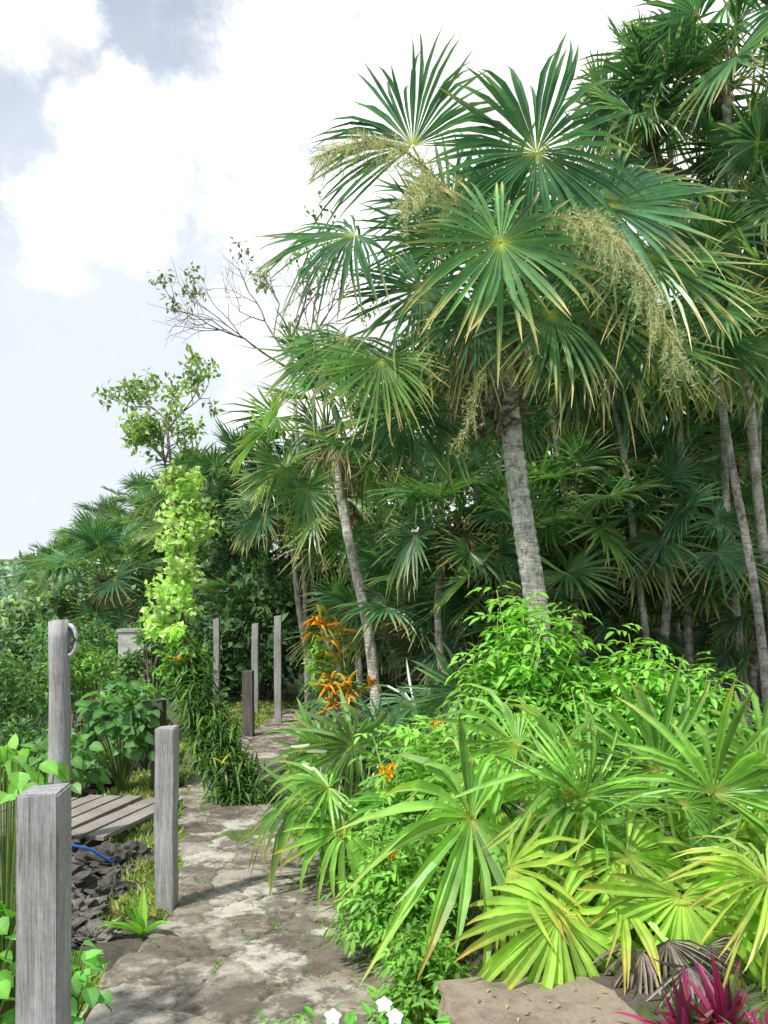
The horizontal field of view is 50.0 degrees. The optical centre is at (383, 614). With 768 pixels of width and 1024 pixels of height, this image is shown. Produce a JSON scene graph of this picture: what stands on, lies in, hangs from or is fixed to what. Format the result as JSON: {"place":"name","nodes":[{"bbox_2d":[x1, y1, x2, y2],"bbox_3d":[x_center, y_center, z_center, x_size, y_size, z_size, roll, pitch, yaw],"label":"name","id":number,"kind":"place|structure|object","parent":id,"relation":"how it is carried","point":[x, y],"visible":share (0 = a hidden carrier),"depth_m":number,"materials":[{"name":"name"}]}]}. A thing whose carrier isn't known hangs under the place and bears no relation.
{"place":"outdoors","nodes":[
{"label":"outdoors","id":0,"kind":"place"},
{"bbox_2d":[73,697,299,1007],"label":"grass","id":1,"kind":"structure","parent":0,"point":[139,786],"depth_m":5.96,"materials":[{"name":"green plant"}]},
{"bbox_2d":[79,699,438,1023],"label":"path","id":2,"kind":"structure","parent":0,"point":[164,983],"depth_m":3.96,"materials":[{"name":"stone"}]},
{"bbox_2d":[77,762,374,1015],"bbox_3d":[-0.897,1.615,4.568,1.972,0.095,8.746,0,0,-5],"label":"moss","id":3,"kind":"object","parent":2,"relation":"on","point":[181,863],"visible":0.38,"depth_m":4.97,"materials":[{"name":"green plant"}]},
{"bbox_2d":[0,528,767,1023],"bbox_3d":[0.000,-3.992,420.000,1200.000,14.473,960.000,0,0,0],"label":"ground","id":4,"kind":"structure","parent":0,"point":[118,948],"depth_m":4.03,"materials":[{"name":"soil"}]},
{"bbox_2d":[0,901,16,1012],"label":"broad leaf plant","id":5,"kind":"object","parent":4,"relation":"on","point":[6,980],"visible":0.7,"depth_m":2.65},
{"bbox_2d":[0,669,38,726],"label":"shrub","id":6,"kind":"object","parent":4,"relation":"on","point":[17,700],"visible":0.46,"depth_m":12.37,"materials":[{"name":"green plant"}]},
{"bbox_2d":[0,717,47,759],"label":"shrub","id":7,"kind":"object","parent":4,"relation":"on","point":[24,731],"visible":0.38,"depth_m":8.56,"materials":[{"name":"green plant"}]},
{"bbox_2d":[2,704,47,745],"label":"shrub","id":8,"kind":"object","parent":4,"relation":"on","point":[6,717],"visible":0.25,"depth_m":12.17,"materials":[{"name":"green plant"}]},
{"bbox_2d":[0,733,68,1022],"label":"broad leaf plant","id":9,"kind":"object","parent":4,"relation":"on","point":[16,777],"visible":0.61,"depth_m":2.95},
{"bbox_2d":[9,538,66,605],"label":"palm tree","id":10,"kind":"object","parent":4,"relation":"on","point":[22,577],"visible":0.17,"depth_m":30.43,"materials":[{"name":"green plant"}]},
{"bbox_2d":[15,782,71,1023],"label":"wooden post","id":11,"kind":"object","parent":4,"relation":"on","point":[43,885],"visible":1,"depth_m":2.19,"materials":[{"name":"grey wood"}]},
{"bbox_2d":[0,634,93,742],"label":"shrub","id":12,"kind":"object","parent":4,"relation":"on","point":[4,684],"visible":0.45,"depth_m":11.14,"materials":[{"name":"green plant"}]},
{"bbox_2d":[0,853,102,895],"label":"rock","id":13,"kind":"object","parent":4,"relation":"on","point":[83,876],"visible":0.14,"depth_m":4.88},
{"bbox_2d":[0,605,109,671],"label":"shrub","id":14,"kind":"object","parent":4,"relation":"on","point":[22,635],"visible":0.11,"depth_m":16.95,"materials":[{"name":"green plant"}]},
{"bbox_2d":[0,940,111,1023],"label":"broad leaf plant","id":15,"kind":"object","parent":4,"relation":"on","point":[91,997],"visible":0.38,"depth_m":2.83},
{"bbox_2d":[48,619,77,783],"bbox_3d":[-2.152,0.912,5.509,0.186,1.758,0.149,0,0,-29],"label":"wooden post","id":16,"kind":"object","parent":4,"relation":"on","point":[60,651],"visible":0.64,"depth_m":5.44,"materials":[{"name":"grey wood"}]},
{"bbox_2d":[13,883,116,926],"bbox_3d":[-1.795,1.674,4.504,0.874,0.443,0.668,0,0,0],"label":"rock","id":17,"kind":"object","parent":4,"relation":"on","point":[90,907],"visible":0.2,"depth_m":4.42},
{"bbox_2d":[21,727,110,796],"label":"broad leaf plant","id":18,"kind":"object","parent":4,"relation":"on","point":[80,761],"visible":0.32,"depth_m":6.95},
{"bbox_2d":[15,642,126,782],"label":"shrub","id":19,"kind":"object","parent":4,"relation":"on","point":[82,662],"visible":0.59,"depth_m":10.18,"materials":[{"name":"green plant"}]},
{"bbox_2d":[24,613,117,732],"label":"shrub","id":20,"kind":"object","parent":4,"relation":"on","point":[91,630],"visible":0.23,"depth_m":13.94,"materials":[{"name":"green plant"}]},
{"bbox_2d":[47,508,136,562],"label":"palm tree","id":21,"kind":"object","parent":4,"relation":"on","point":[70,542],"visible":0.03,"depth_m":26.53,"materials":[{"name":"green plant"}]},
{"bbox_2d":[2,794,182,844],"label":"wooden deck","id":22,"kind":"structure","parent":4,"relation":"on","point":[91,819],"depth_m":6.21,"materials":[{"name":"grey wood"}]},
{"bbox_2d":[23,507,167,696],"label":"palm tree","id":23,"kind":"object","parent":4,"relation":"on","point":[105,586],"visible":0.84,"depth_m":16.22,"materials":[{"name":"green plant"}]},
{"bbox_2d":[71,918,128,946],"bbox_3d":[-1.462,1.650,4.156,0.459,0.196,0.347,0,0,0],"label":"rock","id":24,"kind":"object","parent":4,"relation":"on","point":[91,931],"visible":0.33,"depth_m":4.12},
{"bbox_2d":[67,492,134,543],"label":"palm tree","id":25,"kind":"object","parent":4,"relation":"on","point":[85,506],"visible":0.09,"depth_m":33.77,"materials":[{"name":"green plant"}]},
{"bbox_2d":[74,840,154,880],"bbox_3d":[-1.714,1.612,5.220,0.767,0.342,0.552,0,0,0],"label":"rock","id":26,"kind":"object","parent":4,"relation":"on","point":[119,853],"visible":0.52,"depth_m":5.15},
{"bbox_2d":[83,871,150,904],"bbox_3d":[-1.597,1.680,4.855,0.442,0.333,0.428,0,0,40],"label":"rock","id":27,"kind":"object","parent":4,"relation":"on","point":[113,882],"visible":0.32,"depth_m":4.80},
{"bbox_2d":[70,676,173,793],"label":"broad leaf plant","id":28,"kind":"object","parent":4,"relation":"on","point":[124,708],"visible":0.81,"depth_m":7.46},
{"bbox_2d":[92,681,157,770],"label":"shrub","id":29,"kind":"object","parent":4,"relation":"on","point":[146,688],"visible":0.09,"depth_m":9.24,"materials":[{"name":"green plant"}]},
{"bbox_2d":[94,469,168,527],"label":"palm tree","id":30,"kind":"object","parent":4,"relation":"on","point":[116,511],"visible":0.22,"depth_m":27.55,"materials":[{"name":"green plant"}]},
{"bbox_2d":[91,486,171,571],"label":"palm tree","id":31,"kind":"object","parent":4,"relation":"on","point":[122,518],"visible":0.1,"depth_m":21.65,"materials":[{"name":"green plant"}]},
{"bbox_2d":[97,886,169,937],"bbox_3d":[-1.234,1.513,4.134,0.384,0.230,0.213,0,0,0],"label":"agave sprout","id":32,"kind":"object","parent":4,"relation":"on","point":[139,927],"visible":1,"depth_m":4.13,"materials":[{"name":"green plant"}]},
{"bbox_2d":[116,629,160,694],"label":"stone pillar","id":33,"kind":"structure","parent":4,"relation":"on","point":[124,638],"depth_m":11.80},
{"bbox_2d":[107,646,171,767],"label":"shrub","id":34,"kind":"object","parent":4,"relation":"on","point":[129,660],"visible":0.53,"depth_m":11.20,"materials":[{"name":"green plant"}]},
{"bbox_2d":[0,498,288,670],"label":"coastal forest","id":35,"kind":"object","parent":4,"relation":"on","point":[17,612],"visible":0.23,"depth_m":19.04,"materials":[{"name":"green plant"}]},
{"bbox_2d":[131,628,168,697],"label":"shrub","id":36,"kind":"object","parent":4,"relation":"on","point":[151,642],"visible":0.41,"depth_m":11.10,"materials":[{"name":"green plant"}]},
{"bbox_2d":[91,343,224,602],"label":"sparse tree","id":37,"kind":"object","parent":4,"relation":"on","point":[145,432],"visible":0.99,"depth_m":13.85,"materials":[{"name":"green plant"}]},
{"bbox_2d":[150,698,165,790],"bbox_3d":[-2.080,1.246,7.599,0.120,0.938,0.120,0,0,3],"label":"wooden post","id":38,"kind":"object","parent":4,"relation":"on","point":[161,704],"visible":0.31,"depth_m":7.54,"materials":[{"name":"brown wood"}]},
{"bbox_2d":[154,725,178,915],"bbox_3d":[-1.186,1.179,4.499,0.111,1.140,0.111,0,0,1],"label":"wooden post","id":39,"kind":"object","parent":4,"relation":"on","point":[166,762],"visible":0.88,"depth_m":4.45,"materials":[{"name":"grey wood"}]},
{"bbox_2d":[113,439,233,636],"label":"palm tree","id":40,"kind":"object","parent":4,"relation":"on","point":[152,531],"visible":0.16,"depth_m":18.62,"materials":[{"name":"green plant"}]},
{"bbox_2d":[139,459,285,807],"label":"leaning tree","id":41,"kind":"object","parent":4,"relation":"on","point":[186,667],"visible":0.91,"depth_m":7.47,"materials":[{"name":"green plant"}]},
{"bbox_2d":[213,618,219,708],"bbox_3d":[-2.619,0.903,12.901,0.097,1.681,0.098,0,0,2],"label":"wooden post","id":42,"kind":"object","parent":4,"relation":"on","point":[216,637],"visible":0.62,"depth_m":12.86,"materials":[{"name":"grey wood"}]},
{"bbox_2d":[174,416,296,644],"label":"palm tree","id":43,"kind":"object","parent":4,"relation":"on","point":[208,461],"visible":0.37,"depth_m":14.78,"materials":[{"name":"green plant"}]},
{"bbox_2d":[242,670,254,736],"bbox_3d":[-1.779,1.242,10.800,0.147,1.016,0.145,0,0,0],"label":"wooden post","id":44,"kind":"object","parent":4,"relation":"on","point":[248,699],"visible":0.79,"depth_m":10.73,"materials":[{"name":"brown wood"}]},
{"bbox_2d":[194,536,313,699],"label":"palm tree","id":45,"kind":"object","parent":4,"relation":"on","point":[210,583],"visible":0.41,"depth_m":14.63,"materials":[{"name":"green plant"}]},
{"bbox_2d":[251,623,258,714],"bbox_3d":[-1.999,0.935,12.799,0.106,1.593,0.106,0,0,1],"label":"wooden post","id":46,"kind":"object","parent":4,"relation":"on","point":[255,648],"visible":0.59,"depth_m":12.75,"materials":[{"name":"grey wood"}]},
{"bbox_2d":[234,654,285,700],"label":"shrub","id":47,"kind":"object","parent":4,"relation":"on","point":[262,692],"visible":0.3,"depth_m":14.52,"materials":[{"name":"green plant"}]},
{"bbox_2d":[147,190,381,711],"bbox_3d":[-1.691,-2.297,13.017,3.608,7.857,3.675,0,0,0],"label":"sparse tree","id":48,"kind":"object","parent":4,"relation":"on","point":[309,292],"visible":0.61,"depth_m":12.96,"materials":[{"name":"green plant"}]},
{"bbox_2d":[274,616,281,722],"bbox_3d":[-1.561,0.883,12.100,0.113,1.734,0.114,0,0,-2],"label":"wooden post","id":49,"kind":"object","parent":4,"relation":"on","point":[277,671],"visible":0.84,"depth_m":12.05,"materials":[{"name":"grey wood"}]},
{"bbox_2d":[222,441,346,714],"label":"palm tree","id":50,"kind":"object","parent":4,"relation":"on","point":[251,527],"visible":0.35,"depth_m":12.73,"materials":[{"name":"green plant"}]},
{"bbox_2d":[221,308,435,719],"bbox_3d":[-0.581,-1.065,9.569,2.650,4.915,3.101,0,0,0],"label":"palm tree","id":51,"kind":"object","parent":4,"relation":"on","point":[335,462],"visible":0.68,"depth_m":9.44,"materials":[{"name":"green plant"}]},
{"bbox_2d":[292,660,387,724],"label":"fan palm bush","id":52,"kind":"object","parent":4,"relation":"on","point":[313,704],"visible":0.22,"depth_m":12.24,"materials":[{"name":"green plant"}]},
{"bbox_2d":[300,605,381,724],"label":"orange bromeliads","id":53,"kind":"object","parent":4,"relation":"on","point":[334,677],"visible":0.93,"depth_m":9.44,"materials":[{"name":"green plant"}]},
{"bbox_2d":[272,430,421,704],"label":"palm tree","id":54,"kind":"object","parent":4,"relation":"on","point":[359,520],"visible":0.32,"depth_m":11.78,"materials":[{"name":"green plant"}]},
{"bbox_2d":[248,688,461,912],"bbox_3d":[-0.119,1.270,5.103,1.417,1.600,1.580,0,0,0],"label":"fan palm bush","id":55,"kind":"object","parent":4,"relation":"on","point":[316,829],"visible":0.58,"depth_m":4.78,"materials":[{"name":"green plant"}]},
{"bbox_2d":[269,991,450,1023],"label":"periwinkle","id":56,"kind":"object","parent":4,"relation":"on","point":[333,1015],"visible":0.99,"depth_m":2.33,"materials":[{"name":"white plant"}]},
{"bbox_2d":[284,528,444,681],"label":"palm tree","id":57,"kind":"object","parent":4,"relation":"on","point":[330,588],"visible":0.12,"depth_m":11.22,"materials":[{"name":"green plant"}]},
{"bbox_2d":[292,693,457,796],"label":"fan palm bush","id":58,"kind":"object","parent":4,"relation":"on","point":[393,722],"visible":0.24,"depth_m":6.46,"materials":[{"name":"green plant"}]},
{"bbox_2d":[336,570,446,696],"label":"shrub","id":59,"kind":"object","parent":4,"relation":"on","point":[386,679],"visible":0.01,"depth_m":12.92,"materials":[{"name":"green plant"}]},
{"bbox_2d":[319,813,467,973],"bbox_3d":[0.039,1.286,3.749,0.691,0.763,0.761,0,0,0],"label":"flowering shrub","id":60,"kind":"object","parent":4,"relation":"on","point":[387,889],"visible":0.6,"depth_m":3.67,"materials":[{"name":"green plant"}]},
{"bbox_2d":[299,511,495,716],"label":"palm tree","id":61,"kind":"object","parent":4,"relation":"on","point":[392,611],"visible":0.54,"depth_m":9.76,"materials":[{"name":"green plant"}]},
{"bbox_2d":[356,916,482,1023],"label":"flowering shrub","id":62,"kind":"object","parent":4,"relation":"on","point":[404,981],"visible":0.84,"depth_m":3.18,"materials":[{"name":"green plant"}]},
{"bbox_2d":[346,712,492,882],"bbox_3d":[0.247,1.038,4.516,0.776,0.978,0.784,0,0,-30],"label":"flowering shrub","id":63,"kind":"object","parent":4,"relation":"on","point":[420,772],"visible":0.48,"depth_m":4.48,"materials":[{"name":"green plant"}]},
{"bbox_2d":[344,640,509,746],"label":"fan palm bush","id":64,"kind":"object","parent":4,"relation":"on","point":[440,692],"visible":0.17,"depth_m":7.37,"materials":[{"name":"green plant"}]},
{"bbox_2d":[329,351,524,709],"bbox_3d":[0.494,-1.077,10.373,2.375,4.820,2.194,0,0,40],"label":"palm tree","id":65,"kind":"object","parent":4,"relation":"on","point":[415,472],"visible":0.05,"depth_m":10.48,"materials":[{"name":"green plant"}]},
{"bbox_2d":[363,441,559,727],"bbox_3d":[0.858,-0.297,8.916,2.181,3.353,2.192,0,0,0],"label":"palm tree","id":66,"kind":"object","parent":4,"relation":"on","point":[412,555],"visible":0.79,"depth_m":8.62,"materials":[{"name":"green plant"}]},
{"bbox_2d":[161,273,767,703],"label":"jungle","id":67,"kind":"object","parent":4,"relation":"on","point":[239,647],"visible":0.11,"depth_m":14.13,"materials":[{"name":"green plant"}]},
{"bbox_2d":[388,691,547,842],"bbox_3d":[0.524,1.153,5.095,1.226,1.380,1.260,0,0,-19],"label":"fan palm bush","id":68,"kind":"object","parent":4,"relation":"on","point":[510,811],"visible":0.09,"depth_m":4.79,"materials":[{"name":"green plant"}]},
{"bbox_2d":[377,526,592,719],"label":"palm tree","id":69,"kind":"object","parent":4,"relation":"on","point":[452,647],"visible":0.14,"depth_m":9.31,"materials":[{"name":"green plant"}]},
{"bbox_2d":[231,26,767,778],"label":"palm tree","id":70,"kind":"object","parent":4,"relation":"on","point":[507,322],"visible":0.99,"depth_m":6.06,"materials":[{"name":"green plant"}]},
{"bbox_2d":[420,461,594,629],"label":"palm tree","id":71,"kind":"object","parent":4,"relation":"on","point":[497,489],"visible":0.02,"depth_m":10.16,"materials":[{"name":"green plant"}]},
{"bbox_2d":[267,692,767,1023],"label":"ground cover","id":72,"kind":"object","parent":4,"relation":"on","point":[482,910],"visible":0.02,"depth_m":3.76,"materials":[{"name":"green plant"}]},
{"bbox_2d":[334,683,715,1001],"bbox_3d":[0.648,1.183,3.664,1.737,1.733,1.938,0,0,0],"label":"fan palm bush","id":73,"kind":"object","parent":4,"relation":"on","point":[480,848],"visible":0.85,"depth_m":3.37,"materials":[{"name":"green plant"}]},
{"bbox_2d":[435,581,615,807],"bbox_3d":[1.008,0.543,5.698,1.194,1.559,0.994,0,0,37],"label":"flowering shrub","id":74,"kind":"object","parent":4,"relation":"on","point":[538,678],"visible":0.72,"depth_m":5.60,"materials":[{"name":"green plant"}]},
{"bbox_2d":[430,263,626,702],"bbox_3d":[1.806,-1.504,9.261,2.209,5.819,2.199,0,0,43],"label":"palm tree","id":75,"kind":"object","parent":4,"relation":"on","point":[558,452],"visible":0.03,"depth_m":9.17,"materials":[{"name":"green plant"}]},
{"bbox_2d":[424,472,633,683],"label":"palm tree","id":76,"kind":"object","parent":4,"relation":"on","point":[581,572],"visible":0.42,"depth_m":8.71,"materials":[{"name":"green plant"}]},
{"bbox_2d":[437,976,642,1023],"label":"stone slab","id":77,"kind":"structure","parent":4,"relation":"on","point":[459,1004],"depth_m":2.76,"materials":[{"name":"stone"}]},
{"bbox_2d":[498,357,641,686],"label":"palm tree","id":78,"kind":"object","parent":4,"relation":"on","point":[585,415],"visible":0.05,"depth_m":10.71,"materials":[{"name":"green plant"}]},
{"bbox_2d":[520,682,642,815],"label":"flowering shrub","id":79,"kind":"object","parent":4,"relation":"on","point":[569,706],"visible":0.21,"depth_m":5.29,"materials":[{"name":"green plant"}]},
{"bbox_2d":[471,418,701,685],"bbox_3d":[2.288,-0.425,9.169,2.220,3.615,2.451,0,0,43],"label":"palm tree","id":80,"kind":"object","parent":4,"relation":"on","point":[571,450],"visible":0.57,"depth_m":8.78,"materials":[{"name":"green plant"}]},
{"bbox_2d":[520,272,706,669],"bbox_3d":[2.350,-1.175,8.985,2.025,5.138,2.203,0,0,0],"label":"palm tree","id":81,"kind":"object","parent":4,"relation":"on","point":[620,417],"visible":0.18,"depth_m":8.82,"materials":[{"name":"green plant"}]},
{"bbox_2d":[542,468,693,654],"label":"palm tree","id":82,"kind":"object","parent":4,"relation":"on","point":[652,587],"visible":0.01,"depth_m":10.66,"materials":[{"name":"green plant"}]},
{"bbox_2d":[535,623,723,810],"bbox_3d":[1.627,0.718,5.578,1.202,1.309,1.256,0,0,-40],"label":"flowering shrub","id":83,"kind":"object","parent":4,"relation":"on","point":[652,683],"visible":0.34,"depth_m":5.50,"materials":[{"name":"green plant"}]},
{"bbox_2d":[550,565,710,692],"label":"palm tree","id":84,"kind":"object","parent":4,"relation":"on","point":[605,628],"visible":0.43,"depth_m":9.25,"materials":[{"name":"green plant"}]},
{"bbox_2d":[547,10,745,691],"bbox_3d":[3.363,-3.318,10.898,2.487,8.962,2.194,0,0,0],"label":"palm tree","id":85,"kind":"object","parent":4,"relation":"on","point":[616,33],"visible":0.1,"depth_m":10.59,"materials":[{"name":"green plant"}]},
{"bbox_2d":[550,654,767,997],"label":"fan palm bush","id":86,"kind":"object","parent":4,"relation":"on","point":[743,924],"visible":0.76,"depth_m":3.13,"materials":[{"name":"green plant"}]},
{"bbox_2d":[586,935,749,1014],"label":"dead palm frond","id":87,"kind":"object","parent":86,"relation":"hanging from","point":[691,952],"visible":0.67,"depth_m":2.88,"materials":[{"name":"grey plant"}]},
{"bbox_2d":[559,760,758,878],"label":"fan palm bush","id":88,"kind":"object","parent":4,"relation":"on","point":[683,815],"visible":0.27,"depth_m":4.35,"materials":[{"name":"green plant"}]},
{"bbox_2d":[571,404,749,661],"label":"palm tree","id":89,"kind":"object","parent":4,"relation":"on","point":[658,441],"visible":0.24,"depth_m":9.56,"materials":[{"name":"green plant"}]},
{"bbox_2d":[557,8,767,679],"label":"palm tree","id":90,"kind":"object","parent":4,"relation":"on","point":[619,98],"visible":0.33,"depth_m":8.79,"materials":[{"name":"green plant"}]},
{"bbox_2d":[564,369,767,650],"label":"palm tree","id":91,"kind":"object","parent":4,"relation":"on","point":[607,442],"visible":0.06,"depth_m":11.95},
{"bbox_2d":[612,967,725,1023],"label":"bromeliad","id":92,"kind":"object","parent":4,"relation":"on","point":[683,1008],"visible":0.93,"depth_m":2.52,"materials":[{"name":"purple plant"}]},
{"bbox_2d":[573,0,767,620],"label":"palm tree","id":93,"kind":"object","parent":4,"relation":"on","point":[677,23],"visible":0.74,"depth_m":8.54,"materials":[{"name":"green plant"}]},
{"bbox_2d":[581,430,767,699],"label":"palm tree","id":94,"kind":"object","parent":4,"relation":"on","point":[670,555],"visible":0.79,"depth_m":8.62,"materials":[{"name":"green plant"}]},
{"bbox_2d":[585,185,767,710],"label":"palm tree","id":95,"kind":"object","parent":4,"relation":"on","point":[749,353],"visible":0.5,"depth_m":7.54,"materials":[{"name":"green plant"}]},
{"bbox_2d":[616,454,767,694],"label":"palm tree","id":96,"kind":"object","parent":4,"relation":"on","point":[727,609],"visible":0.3,"depth_m":9.05,"materials":[{"name":"green plant"}]},
{"bbox_2d":[619,664,767,784],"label":"fan palm bush","id":97,"kind":"object","parent":4,"relation":"on","point":[687,681],"depth_m":7.13,"materials":[{"name":"green plant"}]},
{"bbox_2d":[644,651,767,808],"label":"flowering shrub","id":98,"kind":"object","parent":4,"relation":"on","point":[714,703],"visible":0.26,"depth_m":5.50,"materials":[{"name":"green plant"}]},
{"bbox_2d":[645,176,767,729],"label":"palm tree","id":99,"kind":"object","parent":4,"relation":"on","point":[725,491],"visible":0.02,"depth_m":8.84,"materials":[{"name":"green plant"}]},
{"bbox_2d":[651,951,767,1023],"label":"bromeliad","id":100,"kind":"object","parent":4,"relation":"on","point":[727,1004],"visible":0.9,"depth_m":2.57,"materials":[{"name":"purple plant"}]},
{"bbox_2d":[666,299,767,680],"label":"palm tree","id":101,"kind":"object","parent":4,"relation":"on","point":[692,405],"visible":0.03,"depth_m":11.76,"materials":[{"name":"green plant"}]},
{"bbox_2d":[668,534,767,715],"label":"palm tree","id":102,"kind":"object","parent":4,"relation":"on","point":[749,659],"visible":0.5,"depth_m":8.95,"materials":[{"name":"green plant"}]},
{"bbox_2d":[673,797,767,954],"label":"fan palm bush","id":103,"kind":"object","parent":4,"relation":"on","point":[712,873],"visible":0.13,"depth_m":3.60,"materials":[{"name":"green plant"}]},
{"bbox_2d":[689,39,767,295],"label":"palm tree","id":104,"kind":"object","parent":4,"relation":"on","point":[751,141],"visible":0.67,"depth_m":7.65,"materials":[{"name":"green plant"}]},
{"bbox_2d":[690,396,767,589],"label":"palm tree","id":105,"kind":"object","parent":4,"relation":"on","point":[741,436],"visible":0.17,"depth_m":10.42,"materials":[{"name":"green plant"}]},
{"bbox_2d":[702,267,767,712],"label":"palm tree","id":106,"kind":"object","parent":4,"relation":"on","point":[759,425],"visible":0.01,"depth_m":9.88,"materials":[{"name":"green plant"}]},
{"bbox_2d":[0,0,767,558],"label":"sky","id":107,"kind":"structure","parent":0,"point":[136,136],"materials":[{"name":"white"}]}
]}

